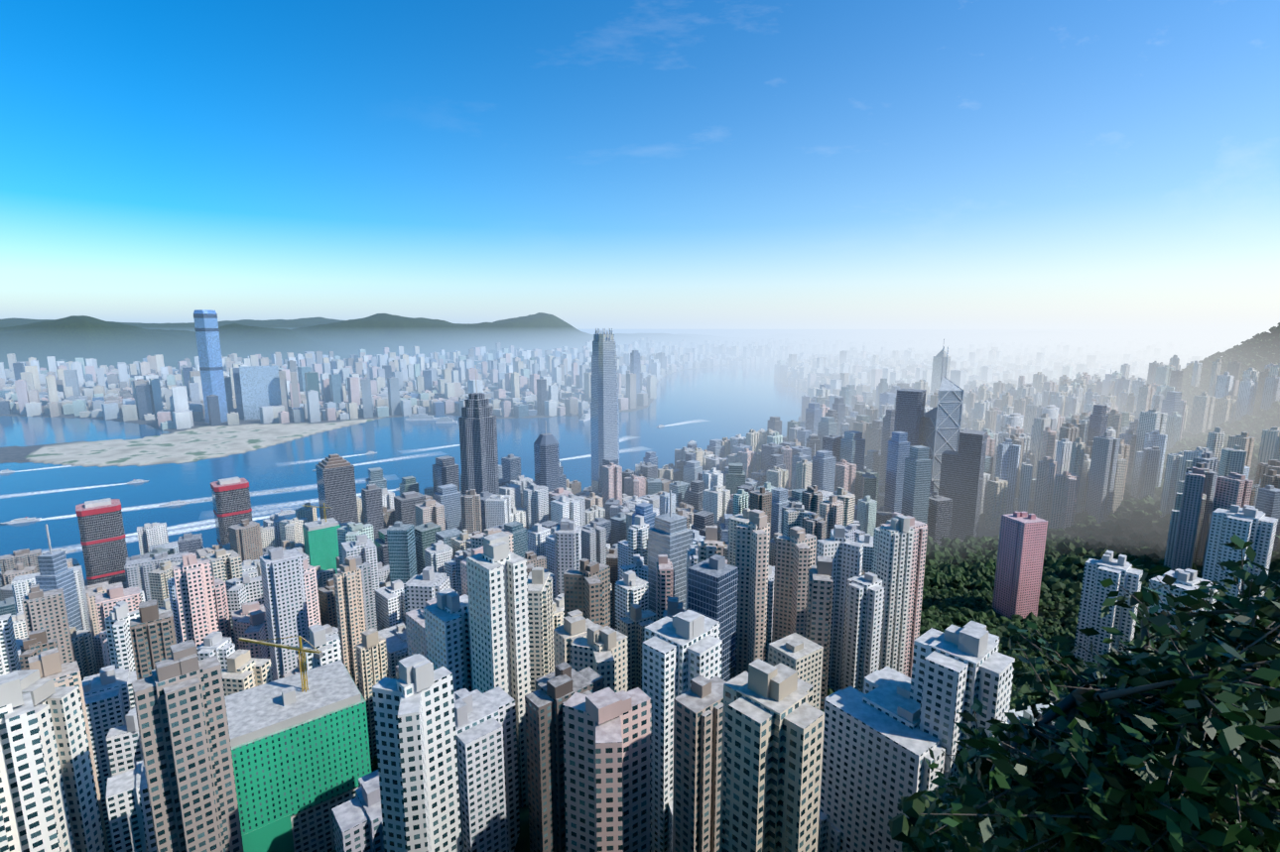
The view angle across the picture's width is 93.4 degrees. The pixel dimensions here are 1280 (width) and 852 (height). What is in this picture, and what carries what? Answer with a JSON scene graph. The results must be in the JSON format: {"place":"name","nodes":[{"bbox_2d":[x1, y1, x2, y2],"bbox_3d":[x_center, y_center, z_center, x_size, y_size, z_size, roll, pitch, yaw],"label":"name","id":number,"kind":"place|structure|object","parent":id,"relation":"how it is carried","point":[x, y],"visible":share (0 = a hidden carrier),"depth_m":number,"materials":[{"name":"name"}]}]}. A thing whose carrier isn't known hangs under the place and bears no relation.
{"place":"outdoors","nodes":[
{"label":"outdoors","id":0,"kind":"place"},
{"bbox_2d":[0,329,1271,579],"bbox_3d":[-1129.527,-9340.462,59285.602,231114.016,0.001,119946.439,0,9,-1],"label":"water","id":1,"kind":"structure","parent":0,"point":[728,401],"depth_m":2051.25,"materials":[{"name":"blue liquid"}]},
{"bbox_2d":[0,419,706,554],"bbox_3d":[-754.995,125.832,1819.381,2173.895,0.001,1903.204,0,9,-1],"label":"wakes","id":2,"kind":"object","parent":1,"relation":"on","point":[206,522],"visible":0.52,"depth_m":1485.31,"materials":[{"name":"white liquid"}]},
{"bbox_2d":[0,413,765,554],"bbox_3d":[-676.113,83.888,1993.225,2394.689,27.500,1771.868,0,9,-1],"label":"boats","id":3,"kind":"object","parent":1,"relation":"on","point":[583,418],"visible":0.58,"depth_m":1650.11,"materials":[{"name":"white"}]},
{"bbox_2d":[0,312,1279,851],"bbox_3d":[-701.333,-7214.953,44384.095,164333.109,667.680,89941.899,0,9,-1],"label":"ground","id":4,"kind":"structure","parent":0,"point":[101,342],"depth_m":6461.21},
{"bbox_2d":[0,309,1279,851],"bbox_3d":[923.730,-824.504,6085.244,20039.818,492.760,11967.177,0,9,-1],"label":"city buildings","id":5,"kind":"structure","parent":4,"relation":"on","point":[647,655],"depth_m":435.27,"materials":[{"name":"grey concrete"}]},
{"bbox_2d":[371,322,1279,851],"bbox_3d":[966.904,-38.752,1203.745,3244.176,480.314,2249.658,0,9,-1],"label":"slope trees","id":6,"kind":"object","parent":4,"relation":"on","point":[962,576],"visible":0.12,"depth_m":856.50,"materials":[{"name":"green plant"}]},
{"bbox_2d":[902,534,1279,851],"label":"leaves","id":7,"kind":"object","parent":4,"relation":"on","point":[1161,746],"visible":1,"depth_m":3.11,"materials":[{"name":"green plant"}]},
{"bbox_2d":[0,0,1279,330],"label":"sky","id":8,"kind":"structure","parent":0,"point":[585,164],"materials":[{"name":"blue"}]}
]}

